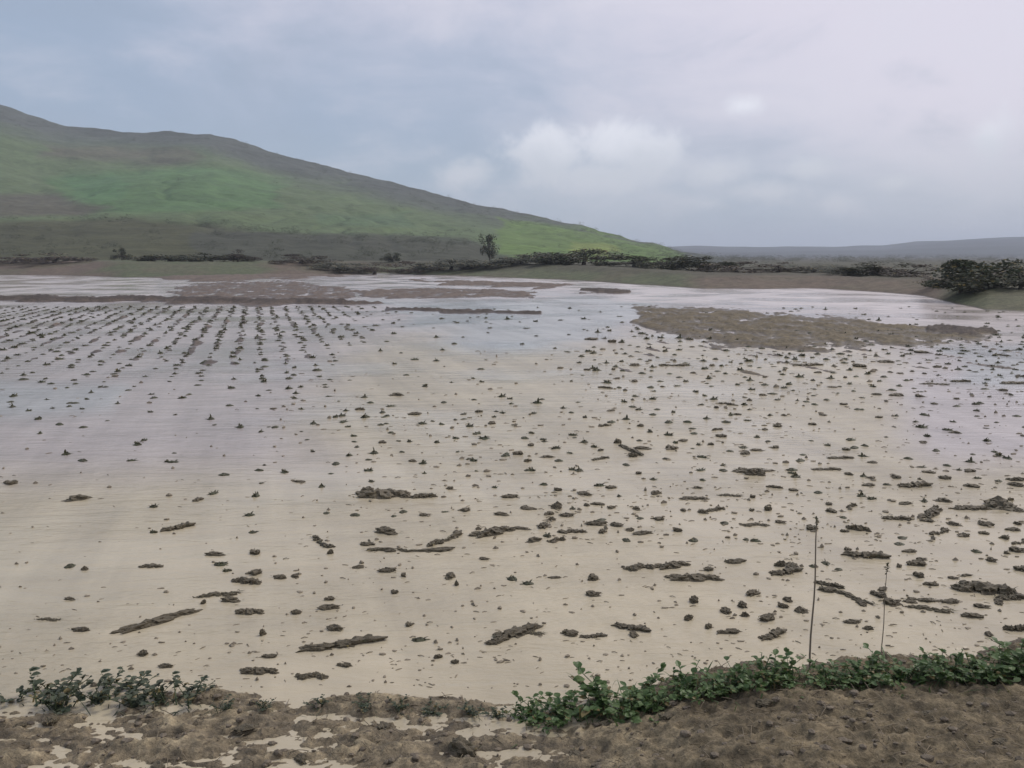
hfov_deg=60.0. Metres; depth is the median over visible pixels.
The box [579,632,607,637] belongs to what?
mud ridge
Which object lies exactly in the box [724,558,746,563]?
mud clod
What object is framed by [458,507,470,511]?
mud clod
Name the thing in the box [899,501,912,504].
mud clod
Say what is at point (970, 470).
mud clod
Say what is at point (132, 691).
weed plant
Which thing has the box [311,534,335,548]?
mud ridge
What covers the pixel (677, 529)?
mud clod
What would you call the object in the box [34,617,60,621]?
mud ridge
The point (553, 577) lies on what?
mud clod
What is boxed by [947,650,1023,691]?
weed plant
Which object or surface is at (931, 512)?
mud ridge
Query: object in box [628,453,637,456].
mud clod
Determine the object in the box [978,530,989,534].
mud clod
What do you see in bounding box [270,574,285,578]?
mud clod
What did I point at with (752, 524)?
mud ridge
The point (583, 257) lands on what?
shrub
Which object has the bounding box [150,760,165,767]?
mud clod
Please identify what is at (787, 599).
mud clod
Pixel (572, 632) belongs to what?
mud clod
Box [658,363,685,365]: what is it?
mud ridge
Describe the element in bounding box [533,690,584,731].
weed plant
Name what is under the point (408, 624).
mud clod
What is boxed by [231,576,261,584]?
mud ridge
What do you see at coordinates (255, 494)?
crop seedling
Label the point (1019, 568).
mud clod
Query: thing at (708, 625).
mud clod
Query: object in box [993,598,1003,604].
mud clod
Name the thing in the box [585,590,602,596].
mud clod
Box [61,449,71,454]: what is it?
crop seedling
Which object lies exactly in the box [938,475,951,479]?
mud clod
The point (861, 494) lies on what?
crop seedling
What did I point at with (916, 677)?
weed plant
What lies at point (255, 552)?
mud clod
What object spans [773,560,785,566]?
mud clod
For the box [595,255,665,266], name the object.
shrub
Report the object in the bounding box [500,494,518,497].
mud clod
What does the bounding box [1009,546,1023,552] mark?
mud clod
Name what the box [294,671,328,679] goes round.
mud ridge
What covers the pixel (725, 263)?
shrub
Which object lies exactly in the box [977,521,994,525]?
mud clod
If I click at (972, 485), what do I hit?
mud clod
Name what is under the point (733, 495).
mud ridge
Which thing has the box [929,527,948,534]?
mud ridge
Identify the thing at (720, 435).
mud clod
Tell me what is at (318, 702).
weed plant
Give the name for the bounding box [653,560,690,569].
mud ridge
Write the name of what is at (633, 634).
mud clod
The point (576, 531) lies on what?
mud ridge
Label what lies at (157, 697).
weed plant
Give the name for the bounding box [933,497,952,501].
mud clod
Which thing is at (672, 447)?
mud clod
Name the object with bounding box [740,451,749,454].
mud clod
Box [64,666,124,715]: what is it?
weed plant
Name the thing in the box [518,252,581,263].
shrub
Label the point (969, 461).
crop seedling
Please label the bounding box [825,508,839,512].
mud clod
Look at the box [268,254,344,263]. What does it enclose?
shrub
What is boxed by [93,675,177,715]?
weed plant
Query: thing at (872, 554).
mud ridge
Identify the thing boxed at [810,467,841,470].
mud ridge
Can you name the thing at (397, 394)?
mud clod
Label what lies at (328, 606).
mud clod
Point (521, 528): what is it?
mud clod
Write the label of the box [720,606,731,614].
mud clod
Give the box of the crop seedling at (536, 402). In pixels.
[529,397,541,403]
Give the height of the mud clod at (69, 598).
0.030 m
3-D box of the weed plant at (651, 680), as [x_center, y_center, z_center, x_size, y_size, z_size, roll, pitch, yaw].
[0.653,1.784,5.090,0.640,0.178,0.657,0,8,-1]
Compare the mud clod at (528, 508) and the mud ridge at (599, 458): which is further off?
the mud ridge at (599, 458)
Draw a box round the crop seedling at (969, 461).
[965,457,975,462]
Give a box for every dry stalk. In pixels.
[809,516,820,669]
[881,562,890,653]
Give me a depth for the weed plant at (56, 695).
5.25 m
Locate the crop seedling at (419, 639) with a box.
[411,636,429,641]
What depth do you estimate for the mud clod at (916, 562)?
7.53 m
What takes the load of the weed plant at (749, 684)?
on the ground
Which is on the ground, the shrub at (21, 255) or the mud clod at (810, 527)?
the shrub at (21, 255)
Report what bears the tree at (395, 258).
on the ground
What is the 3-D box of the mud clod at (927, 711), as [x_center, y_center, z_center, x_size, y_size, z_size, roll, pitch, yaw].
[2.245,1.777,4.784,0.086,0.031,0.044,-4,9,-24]
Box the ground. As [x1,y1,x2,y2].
[0,257,1023,767]
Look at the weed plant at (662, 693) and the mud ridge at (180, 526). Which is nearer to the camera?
the weed plant at (662, 693)
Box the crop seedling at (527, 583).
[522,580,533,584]
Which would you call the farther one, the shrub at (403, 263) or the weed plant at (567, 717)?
the shrub at (403, 263)
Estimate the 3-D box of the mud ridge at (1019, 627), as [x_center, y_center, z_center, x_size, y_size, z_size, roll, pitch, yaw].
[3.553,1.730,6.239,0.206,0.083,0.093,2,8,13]
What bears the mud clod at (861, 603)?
on the water
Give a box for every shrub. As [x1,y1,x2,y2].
[0,253,100,262]
[0,254,39,262]
[129,254,197,261]
[169,253,257,261]
[213,249,262,261]
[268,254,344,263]
[306,261,370,270]
[334,262,412,273]
[381,261,446,272]
[410,258,484,269]
[451,259,528,267]
[482,254,545,263]
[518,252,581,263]
[536,248,631,264]
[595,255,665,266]
[630,255,704,269]
[660,256,743,269]
[687,261,782,272]
[746,262,817,272]
[782,263,845,272]
[816,264,876,275]
[830,261,914,275]
[867,264,947,276]
[911,275,955,283]
[921,277,1007,293]
[927,258,1023,289]
[977,262,1023,289]
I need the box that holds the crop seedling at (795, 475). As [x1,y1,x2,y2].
[790,472,800,477]
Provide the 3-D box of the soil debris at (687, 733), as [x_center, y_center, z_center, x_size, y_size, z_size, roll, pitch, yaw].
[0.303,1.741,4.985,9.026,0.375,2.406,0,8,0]
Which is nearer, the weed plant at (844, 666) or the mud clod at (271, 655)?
the weed plant at (844, 666)
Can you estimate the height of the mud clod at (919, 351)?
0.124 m
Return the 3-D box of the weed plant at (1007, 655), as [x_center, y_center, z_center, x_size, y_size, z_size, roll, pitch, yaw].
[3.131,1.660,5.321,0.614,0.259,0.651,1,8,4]
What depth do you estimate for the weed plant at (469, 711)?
5.04 m
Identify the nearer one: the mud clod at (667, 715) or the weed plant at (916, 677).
the mud clod at (667, 715)
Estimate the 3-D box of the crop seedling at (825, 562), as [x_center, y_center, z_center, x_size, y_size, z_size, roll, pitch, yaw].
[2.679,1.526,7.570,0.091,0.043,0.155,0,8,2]
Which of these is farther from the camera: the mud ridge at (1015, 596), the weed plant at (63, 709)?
the mud ridge at (1015, 596)
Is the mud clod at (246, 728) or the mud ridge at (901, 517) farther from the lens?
the mud ridge at (901, 517)
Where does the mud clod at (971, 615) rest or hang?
on the water
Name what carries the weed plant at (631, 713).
on the ground
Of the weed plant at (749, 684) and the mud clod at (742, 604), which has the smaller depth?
the weed plant at (749, 684)
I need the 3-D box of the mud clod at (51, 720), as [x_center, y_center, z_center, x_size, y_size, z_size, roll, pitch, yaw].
[-2.586,1.889,4.984,0.101,0.059,0.116,5,9,29]
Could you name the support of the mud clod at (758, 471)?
on the ground
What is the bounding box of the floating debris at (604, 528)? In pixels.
[0,348,1023,687]
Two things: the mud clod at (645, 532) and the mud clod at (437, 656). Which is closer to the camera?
the mud clod at (437, 656)
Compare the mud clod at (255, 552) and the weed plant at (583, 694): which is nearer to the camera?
the weed plant at (583, 694)
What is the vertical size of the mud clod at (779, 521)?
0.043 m
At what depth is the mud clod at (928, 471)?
10.74 m
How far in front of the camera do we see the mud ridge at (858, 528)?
8.49 m
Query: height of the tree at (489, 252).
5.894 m
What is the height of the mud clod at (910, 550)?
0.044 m
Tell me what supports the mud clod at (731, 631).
on the water
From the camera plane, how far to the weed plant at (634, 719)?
5.00 m
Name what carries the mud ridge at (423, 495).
on the water
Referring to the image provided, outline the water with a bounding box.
[0,274,1023,767]
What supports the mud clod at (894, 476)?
on the water
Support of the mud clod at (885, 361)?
on the ground
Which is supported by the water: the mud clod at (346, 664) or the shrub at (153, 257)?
the mud clod at (346, 664)
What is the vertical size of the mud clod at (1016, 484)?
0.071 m
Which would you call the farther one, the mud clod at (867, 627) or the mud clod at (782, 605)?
the mud clod at (782, 605)
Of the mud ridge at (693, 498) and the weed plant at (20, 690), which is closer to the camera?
the weed plant at (20, 690)
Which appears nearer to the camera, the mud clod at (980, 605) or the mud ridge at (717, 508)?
the mud clod at (980, 605)
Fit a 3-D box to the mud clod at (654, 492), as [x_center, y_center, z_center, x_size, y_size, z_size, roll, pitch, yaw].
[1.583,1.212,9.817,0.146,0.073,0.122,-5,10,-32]
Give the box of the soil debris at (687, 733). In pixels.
[0,638,1023,767]
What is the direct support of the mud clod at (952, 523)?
on the water
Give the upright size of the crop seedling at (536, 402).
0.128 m
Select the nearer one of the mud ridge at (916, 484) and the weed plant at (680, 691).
the weed plant at (680, 691)
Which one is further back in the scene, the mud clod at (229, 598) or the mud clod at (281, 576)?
the mud clod at (281, 576)
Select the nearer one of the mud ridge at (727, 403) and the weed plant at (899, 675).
the weed plant at (899, 675)
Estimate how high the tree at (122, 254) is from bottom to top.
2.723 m
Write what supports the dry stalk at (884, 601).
on the water
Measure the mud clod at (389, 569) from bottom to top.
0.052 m
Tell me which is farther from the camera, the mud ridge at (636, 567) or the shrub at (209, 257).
the shrub at (209, 257)
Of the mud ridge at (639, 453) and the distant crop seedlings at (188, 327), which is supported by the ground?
the distant crop seedlings at (188, 327)
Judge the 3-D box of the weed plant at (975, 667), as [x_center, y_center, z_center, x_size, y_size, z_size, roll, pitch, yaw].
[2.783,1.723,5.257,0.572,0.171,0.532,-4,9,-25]
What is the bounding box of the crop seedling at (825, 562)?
[821,558,829,565]
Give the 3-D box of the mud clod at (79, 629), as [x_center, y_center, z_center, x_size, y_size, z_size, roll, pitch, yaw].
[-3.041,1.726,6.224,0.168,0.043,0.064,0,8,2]
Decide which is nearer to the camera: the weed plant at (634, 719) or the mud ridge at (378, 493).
the weed plant at (634, 719)
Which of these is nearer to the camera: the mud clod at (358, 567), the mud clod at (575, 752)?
the mud clod at (575, 752)
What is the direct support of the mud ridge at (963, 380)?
on the ground
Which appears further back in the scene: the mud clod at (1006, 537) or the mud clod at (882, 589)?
the mud clod at (1006, 537)
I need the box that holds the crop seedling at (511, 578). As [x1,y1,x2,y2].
[506,575,516,580]
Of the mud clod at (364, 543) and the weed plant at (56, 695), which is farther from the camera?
the mud clod at (364, 543)
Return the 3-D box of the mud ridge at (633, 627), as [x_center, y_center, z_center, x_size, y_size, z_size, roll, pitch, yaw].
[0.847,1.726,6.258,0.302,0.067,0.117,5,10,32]
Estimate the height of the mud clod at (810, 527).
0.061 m
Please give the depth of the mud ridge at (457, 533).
8.18 m
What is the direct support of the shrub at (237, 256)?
on the ground
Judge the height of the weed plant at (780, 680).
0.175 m
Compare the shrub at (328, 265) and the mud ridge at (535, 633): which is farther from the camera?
the shrub at (328, 265)
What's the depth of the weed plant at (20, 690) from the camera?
5.25 m
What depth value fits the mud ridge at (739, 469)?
10.82 m
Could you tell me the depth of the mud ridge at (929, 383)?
18.14 m
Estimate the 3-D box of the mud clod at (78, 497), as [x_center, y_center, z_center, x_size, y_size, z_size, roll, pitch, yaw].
[-4.698,1.242,9.575,0.312,0.099,0.190,-4,9,-28]
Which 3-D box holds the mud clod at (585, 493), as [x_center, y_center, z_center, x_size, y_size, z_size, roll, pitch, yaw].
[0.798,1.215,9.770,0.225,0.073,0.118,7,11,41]
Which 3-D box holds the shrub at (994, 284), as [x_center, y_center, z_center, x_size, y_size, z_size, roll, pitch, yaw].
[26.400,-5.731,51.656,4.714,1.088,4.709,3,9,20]
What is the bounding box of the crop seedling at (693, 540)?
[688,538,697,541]
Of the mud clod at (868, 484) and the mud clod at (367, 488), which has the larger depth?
the mud clod at (868, 484)
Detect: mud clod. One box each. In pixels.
[3,480,20,484]
[12,720,30,727]
[41,715,60,725]
[63,494,91,501]
[64,596,75,600]
[68,627,89,631]
[138,649,147,656]
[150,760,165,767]
[158,663,172,667]
[192,497,203,500]
[205,551,229,555]
[221,595,242,602]
[230,722,257,734]
[245,568,262,575]
[249,548,259,554]
[259,628,266,635]
[261,653,277,657]
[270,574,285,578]
[291,573,298,578]
[291,609,301,614]
[294,753,306,765]
[317,604,342,609]
[324,596,334,600]
[326,624,344,630]
[337,662,351,667]
[352,565,363,568]
[360,541,375,545]
[361,486,373,489]
[374,526,398,534]
[374,721,389,728]
[377,567,396,572]
[389,392,403,395]
[405,621,414,626]
[407,412,421,414]
[433,654,442,658]
[445,572,454,579]
[448,735,481,756]
[450,659,458,663]
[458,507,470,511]
[484,639,502,644]
[493,511,508,515]
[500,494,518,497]
[510,526,534,529]
[512,451,523,454]
[521,507,537,509]
[525,536,541,542]
[538,521,550,528]
[540,455,553,457]
[546,576,561,578]
[550,501,561,509]
[555,629,578,636]
[557,529,567,533]
[558,512,574,516]
[569,747,590,762]
[577,491,591,495]
[584,337,597,339]
[584,520,607,525]
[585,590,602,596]
[588,573,598,580]
[591,502,604,504]
[610,522,624,526]
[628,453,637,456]
[629,630,638,638]
[632,530,652,534]
[633,446,651,449]
[650,516,664,520]
[651,490,661,494]
[658,712,672,719]
[665,444,678,449]
[673,527,682,531]
[684,614,693,620]
[689,595,698,603]
[697,509,708,513]
[704,566,713,570]
[705,621,711,628]
[715,434,726,436]
[716,628,746,633]
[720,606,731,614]
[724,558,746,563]
[737,600,746,607]
[739,611,749,616]
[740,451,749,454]
[743,468,765,475]
[746,589,760,596]
[754,698,773,707]
[758,613,775,621]
[764,505,771,510]
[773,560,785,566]
[774,520,786,523]
[778,602,788,608]
[782,596,792,602]
[785,561,797,566]
[794,606,808,613]
[806,524,817,529]
[812,586,838,592]
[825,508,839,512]
[843,619,860,623]
[852,363,866,366]
[855,600,866,606]
[862,483,874,486]
[864,625,874,629]
[869,590,887,597]
[876,360,896,362]
[877,586,886,591]
[883,598,902,605]
[889,393,903,396]
[890,474,901,478]
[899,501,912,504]
[902,549,916,552]
[906,559,929,565]
[912,571,924,577]
[914,350,928,352]
[919,518,937,521]
[922,470,935,473]
[922,582,938,585]
[922,710,932,715]
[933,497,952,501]
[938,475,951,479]
[941,598,959,603]
[945,521,961,525]
[947,576,959,579]
[957,532,969,536]
[958,573,971,576]
[960,612,983,617]
[963,483,979,487]
[964,469,975,471]
[973,603,991,608]
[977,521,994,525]
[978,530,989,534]
[983,495,1017,511]
[984,631,992,636]
[987,556,998,562]
[991,737,1007,744]
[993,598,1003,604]
[998,534,1009,539]
[1005,527,1019,531]
[1007,482,1023,486]
[1008,565,1023,570]
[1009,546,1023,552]
[1013,507,1023,512]
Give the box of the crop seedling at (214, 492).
[207,490,218,494]
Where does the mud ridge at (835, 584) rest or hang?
on the water
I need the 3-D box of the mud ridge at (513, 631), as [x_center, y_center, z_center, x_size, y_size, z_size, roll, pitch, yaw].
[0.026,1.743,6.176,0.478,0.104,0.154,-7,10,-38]
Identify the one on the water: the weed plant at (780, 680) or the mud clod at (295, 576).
the mud clod at (295, 576)
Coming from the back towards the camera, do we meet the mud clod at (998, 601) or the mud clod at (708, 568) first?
the mud clod at (708, 568)
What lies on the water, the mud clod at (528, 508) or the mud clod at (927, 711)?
the mud clod at (528, 508)
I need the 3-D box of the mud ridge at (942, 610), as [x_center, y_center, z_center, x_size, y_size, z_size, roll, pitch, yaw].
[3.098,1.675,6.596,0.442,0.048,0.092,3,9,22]
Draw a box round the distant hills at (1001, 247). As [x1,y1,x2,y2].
[669,237,1023,256]
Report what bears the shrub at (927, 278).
on the ground
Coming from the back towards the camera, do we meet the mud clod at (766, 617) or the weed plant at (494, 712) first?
the mud clod at (766, 617)
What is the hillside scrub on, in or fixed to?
on the hills at (137, 175)
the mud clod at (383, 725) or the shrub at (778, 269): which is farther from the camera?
the shrub at (778, 269)
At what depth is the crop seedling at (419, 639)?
6.06 m
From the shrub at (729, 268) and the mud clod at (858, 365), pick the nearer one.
the mud clod at (858, 365)
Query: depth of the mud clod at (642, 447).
12.06 m
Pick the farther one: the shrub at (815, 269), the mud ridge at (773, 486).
the shrub at (815, 269)
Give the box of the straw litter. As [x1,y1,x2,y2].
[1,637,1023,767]
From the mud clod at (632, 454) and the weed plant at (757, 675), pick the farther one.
the mud clod at (632, 454)
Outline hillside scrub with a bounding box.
[0,109,672,261]
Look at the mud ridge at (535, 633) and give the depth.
6.16 m
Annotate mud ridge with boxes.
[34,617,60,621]
[109,608,202,633]
[138,564,163,567]
[160,521,195,531]
[188,589,243,597]
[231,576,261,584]
[235,608,264,614]
[239,666,278,674]
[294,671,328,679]
[297,634,387,651]
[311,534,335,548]
[356,488,411,498]
[366,546,454,552]
[410,493,437,498]
[427,530,462,546]
[468,526,515,537]
[492,622,542,641]
[525,631,544,635]
[546,536,565,542]
[567,529,586,532]
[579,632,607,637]
[591,456,608,460]
[598,423,610,426]
[611,622,651,631]
[618,443,643,455]
[621,562,656,571]
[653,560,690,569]
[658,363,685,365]
[664,573,724,581]
[679,496,708,499]
[705,506,724,511]
[717,493,740,496]
[719,402,737,405]
[731,467,775,472]
[739,522,768,526]
[757,627,786,640]
[766,485,782,488]
[768,565,802,575]
[792,362,823,365]
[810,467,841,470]
[816,580,844,588]
[821,585,877,604]
[827,455,853,458]
[840,550,891,558]
[845,503,856,507]
[845,524,871,531]
[881,515,912,520]
[897,480,932,487]
[902,597,941,603]
[902,604,957,613]
[918,507,942,518]
[919,382,950,384]
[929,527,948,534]
[949,379,971,381]
[950,580,1021,594]
[953,505,990,510]
[994,592,1023,600]
[1001,381,1023,383]
[1002,624,1023,631]
[1006,477,1023,480]
[1011,538,1023,543]
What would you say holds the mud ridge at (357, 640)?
on the water
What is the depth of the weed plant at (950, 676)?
5.23 m
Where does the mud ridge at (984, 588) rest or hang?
on the ground
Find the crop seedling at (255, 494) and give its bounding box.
[252,491,259,496]
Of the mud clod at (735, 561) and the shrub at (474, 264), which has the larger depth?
the shrub at (474, 264)
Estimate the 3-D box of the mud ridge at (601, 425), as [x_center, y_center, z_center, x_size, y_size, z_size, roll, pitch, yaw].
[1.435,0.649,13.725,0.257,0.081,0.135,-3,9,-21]
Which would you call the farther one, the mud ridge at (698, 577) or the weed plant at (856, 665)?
the mud ridge at (698, 577)
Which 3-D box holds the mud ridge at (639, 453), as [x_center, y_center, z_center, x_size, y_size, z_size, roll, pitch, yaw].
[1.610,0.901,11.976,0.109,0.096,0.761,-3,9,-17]
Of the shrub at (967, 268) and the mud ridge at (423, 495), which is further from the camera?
the shrub at (967, 268)
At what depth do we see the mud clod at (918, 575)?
7.26 m
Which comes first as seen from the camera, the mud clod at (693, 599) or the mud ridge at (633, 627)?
the mud ridge at (633, 627)
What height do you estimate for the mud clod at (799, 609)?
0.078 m
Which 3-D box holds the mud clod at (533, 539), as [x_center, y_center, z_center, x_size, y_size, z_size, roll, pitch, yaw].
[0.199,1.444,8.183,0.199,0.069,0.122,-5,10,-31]
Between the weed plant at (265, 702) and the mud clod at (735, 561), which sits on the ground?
the weed plant at (265, 702)
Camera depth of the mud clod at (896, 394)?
16.65 m
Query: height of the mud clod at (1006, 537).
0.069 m
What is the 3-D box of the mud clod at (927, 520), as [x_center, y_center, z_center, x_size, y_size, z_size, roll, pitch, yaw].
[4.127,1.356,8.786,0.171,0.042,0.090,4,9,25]
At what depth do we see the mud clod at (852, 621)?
6.34 m
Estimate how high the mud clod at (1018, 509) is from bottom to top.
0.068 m
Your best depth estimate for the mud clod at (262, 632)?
6.14 m
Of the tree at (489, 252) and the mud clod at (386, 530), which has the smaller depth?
the mud clod at (386, 530)
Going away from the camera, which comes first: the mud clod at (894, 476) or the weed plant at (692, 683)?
the weed plant at (692, 683)
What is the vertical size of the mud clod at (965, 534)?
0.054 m
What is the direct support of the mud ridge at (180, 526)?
on the water
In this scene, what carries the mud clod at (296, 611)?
on the water
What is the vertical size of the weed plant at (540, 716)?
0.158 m
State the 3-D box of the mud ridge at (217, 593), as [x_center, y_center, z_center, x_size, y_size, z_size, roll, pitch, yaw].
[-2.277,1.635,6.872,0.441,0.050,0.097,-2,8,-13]
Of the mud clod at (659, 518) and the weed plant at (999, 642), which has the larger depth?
the mud clod at (659, 518)
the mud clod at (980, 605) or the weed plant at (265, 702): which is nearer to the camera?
the weed plant at (265, 702)
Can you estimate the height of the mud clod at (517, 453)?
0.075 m
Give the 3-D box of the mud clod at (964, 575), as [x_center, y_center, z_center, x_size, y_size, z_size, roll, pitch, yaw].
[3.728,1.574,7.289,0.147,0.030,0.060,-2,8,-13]
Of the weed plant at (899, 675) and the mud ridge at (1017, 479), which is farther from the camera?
the mud ridge at (1017, 479)
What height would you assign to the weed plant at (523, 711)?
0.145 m
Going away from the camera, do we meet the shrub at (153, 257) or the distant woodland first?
the shrub at (153, 257)
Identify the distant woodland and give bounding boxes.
[662,247,1020,262]
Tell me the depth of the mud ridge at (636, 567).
7.45 m
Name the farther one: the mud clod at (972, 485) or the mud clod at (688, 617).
the mud clod at (972, 485)
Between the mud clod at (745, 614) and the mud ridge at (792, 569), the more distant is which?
the mud ridge at (792, 569)
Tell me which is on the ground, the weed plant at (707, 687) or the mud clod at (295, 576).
the weed plant at (707, 687)
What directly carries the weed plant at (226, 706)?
on the ground
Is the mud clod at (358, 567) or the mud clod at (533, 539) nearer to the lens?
the mud clod at (358, 567)
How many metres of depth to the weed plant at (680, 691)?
5.07 m
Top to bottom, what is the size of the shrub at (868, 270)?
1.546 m
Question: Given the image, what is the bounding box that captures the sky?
[0,0,1023,246]
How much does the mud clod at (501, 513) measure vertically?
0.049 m
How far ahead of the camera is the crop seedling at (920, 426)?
13.56 m
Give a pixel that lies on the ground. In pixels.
(790, 333)
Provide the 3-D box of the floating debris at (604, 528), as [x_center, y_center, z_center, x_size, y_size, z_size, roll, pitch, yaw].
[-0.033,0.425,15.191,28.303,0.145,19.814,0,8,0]
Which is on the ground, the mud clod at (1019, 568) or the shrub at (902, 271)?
the shrub at (902, 271)
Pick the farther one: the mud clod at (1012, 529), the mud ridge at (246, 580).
the mud clod at (1012, 529)
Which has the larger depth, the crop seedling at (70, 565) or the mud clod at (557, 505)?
the mud clod at (557, 505)
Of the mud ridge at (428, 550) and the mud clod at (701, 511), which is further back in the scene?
the mud clod at (701, 511)
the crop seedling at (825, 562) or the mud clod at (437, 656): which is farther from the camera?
the crop seedling at (825, 562)
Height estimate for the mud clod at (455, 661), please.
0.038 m
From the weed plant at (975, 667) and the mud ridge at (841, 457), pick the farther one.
the mud ridge at (841, 457)
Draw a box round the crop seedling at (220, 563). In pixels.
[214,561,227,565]
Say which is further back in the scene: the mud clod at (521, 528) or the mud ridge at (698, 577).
the mud clod at (521, 528)
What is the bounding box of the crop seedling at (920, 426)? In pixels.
[912,423,927,427]
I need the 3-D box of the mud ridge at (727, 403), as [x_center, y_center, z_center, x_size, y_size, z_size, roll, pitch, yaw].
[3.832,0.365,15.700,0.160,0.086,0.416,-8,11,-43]
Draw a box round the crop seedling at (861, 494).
[857,491,865,496]
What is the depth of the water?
9.89 m
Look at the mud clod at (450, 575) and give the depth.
7.23 m
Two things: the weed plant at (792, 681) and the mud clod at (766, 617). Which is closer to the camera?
the weed plant at (792, 681)
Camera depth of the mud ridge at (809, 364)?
21.25 m
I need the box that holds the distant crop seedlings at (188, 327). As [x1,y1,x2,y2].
[0,305,1023,540]
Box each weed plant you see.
[0,680,59,702]
[19,666,94,721]
[23,674,92,714]
[50,669,163,715]
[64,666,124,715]
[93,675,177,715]
[118,677,201,714]
[136,671,215,715]
[203,694,234,714]
[243,698,275,711]
[303,694,332,717]
[352,692,390,716]
[387,694,413,720]
[421,698,448,725]
[456,698,503,725]
[477,705,510,729]
[501,696,550,729]
[510,690,567,746]
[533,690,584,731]
[545,690,619,724]
[568,662,671,712]
[569,661,636,719]
[578,680,657,727]
[600,685,660,722]
[620,683,680,712]
[642,672,704,716]
[656,659,714,697]
[679,667,742,706]
[699,667,748,700]
[704,656,798,711]
[731,651,804,697]
[748,649,826,697]
[766,647,824,690]
[794,659,881,698]
[803,661,860,690]
[833,650,906,690]
[839,662,905,692]
[861,643,943,697]
[879,653,951,692]
[887,646,980,695]
[927,649,1008,696]
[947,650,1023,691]
[947,652,1023,694]
[962,641,1023,684]
[980,638,1023,683]
[989,636,1023,676]
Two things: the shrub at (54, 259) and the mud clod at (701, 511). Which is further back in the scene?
the shrub at (54, 259)
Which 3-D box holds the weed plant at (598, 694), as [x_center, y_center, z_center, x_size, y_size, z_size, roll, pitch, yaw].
[0.535,1.768,5.104,0.471,0.234,0.499,0,8,-1]
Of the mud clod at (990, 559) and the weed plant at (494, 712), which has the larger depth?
the mud clod at (990, 559)
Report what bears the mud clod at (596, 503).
on the water
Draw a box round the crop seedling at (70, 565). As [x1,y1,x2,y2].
[64,563,75,567]
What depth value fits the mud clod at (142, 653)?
5.83 m
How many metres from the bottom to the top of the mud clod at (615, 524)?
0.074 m
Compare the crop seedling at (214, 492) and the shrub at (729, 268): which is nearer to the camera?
the crop seedling at (214, 492)
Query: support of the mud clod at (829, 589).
on the water
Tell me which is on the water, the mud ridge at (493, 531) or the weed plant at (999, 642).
the mud ridge at (493, 531)
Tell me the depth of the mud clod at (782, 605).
6.62 m
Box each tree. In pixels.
[108,248,133,259]
[378,252,401,261]
[478,233,499,260]
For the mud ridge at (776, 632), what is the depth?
6.11 m
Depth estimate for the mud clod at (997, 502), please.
9.24 m
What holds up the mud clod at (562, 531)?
on the water
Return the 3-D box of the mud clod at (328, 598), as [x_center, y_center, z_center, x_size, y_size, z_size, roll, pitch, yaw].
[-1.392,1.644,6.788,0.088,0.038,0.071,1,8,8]
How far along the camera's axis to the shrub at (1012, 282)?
49.64 m
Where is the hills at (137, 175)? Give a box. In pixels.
[0,105,722,262]
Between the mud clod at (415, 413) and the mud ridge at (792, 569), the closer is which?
the mud ridge at (792, 569)
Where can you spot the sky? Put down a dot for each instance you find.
(724, 123)
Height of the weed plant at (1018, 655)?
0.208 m
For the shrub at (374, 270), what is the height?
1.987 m
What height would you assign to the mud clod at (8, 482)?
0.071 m
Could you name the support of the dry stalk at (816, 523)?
on the ground
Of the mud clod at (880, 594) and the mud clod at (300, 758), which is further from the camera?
the mud clod at (880, 594)
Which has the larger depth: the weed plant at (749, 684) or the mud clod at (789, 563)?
the mud clod at (789, 563)
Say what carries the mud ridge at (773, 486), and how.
on the water
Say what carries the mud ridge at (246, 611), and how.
on the water
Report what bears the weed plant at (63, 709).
on the ground
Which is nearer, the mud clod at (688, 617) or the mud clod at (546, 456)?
the mud clod at (688, 617)
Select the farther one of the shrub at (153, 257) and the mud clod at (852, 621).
the shrub at (153, 257)
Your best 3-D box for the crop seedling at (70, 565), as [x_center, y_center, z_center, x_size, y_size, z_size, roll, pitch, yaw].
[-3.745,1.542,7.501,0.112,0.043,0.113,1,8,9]
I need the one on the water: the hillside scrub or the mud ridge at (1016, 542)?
the mud ridge at (1016, 542)
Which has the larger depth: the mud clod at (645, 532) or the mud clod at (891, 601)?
the mud clod at (645, 532)
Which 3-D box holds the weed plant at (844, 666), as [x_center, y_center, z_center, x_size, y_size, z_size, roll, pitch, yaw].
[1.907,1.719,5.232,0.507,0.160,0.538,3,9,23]
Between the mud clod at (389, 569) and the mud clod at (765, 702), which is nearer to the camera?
the mud clod at (765, 702)
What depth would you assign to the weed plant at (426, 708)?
5.09 m
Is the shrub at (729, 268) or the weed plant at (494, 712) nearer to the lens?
the weed plant at (494, 712)
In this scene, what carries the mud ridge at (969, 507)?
on the water
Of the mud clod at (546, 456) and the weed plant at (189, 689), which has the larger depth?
the mud clod at (546, 456)
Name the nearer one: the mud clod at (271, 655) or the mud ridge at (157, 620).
the mud clod at (271, 655)
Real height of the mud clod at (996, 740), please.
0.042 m
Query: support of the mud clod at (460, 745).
on the ground
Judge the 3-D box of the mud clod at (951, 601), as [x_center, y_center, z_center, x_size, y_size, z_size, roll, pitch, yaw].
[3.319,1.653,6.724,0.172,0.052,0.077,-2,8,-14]

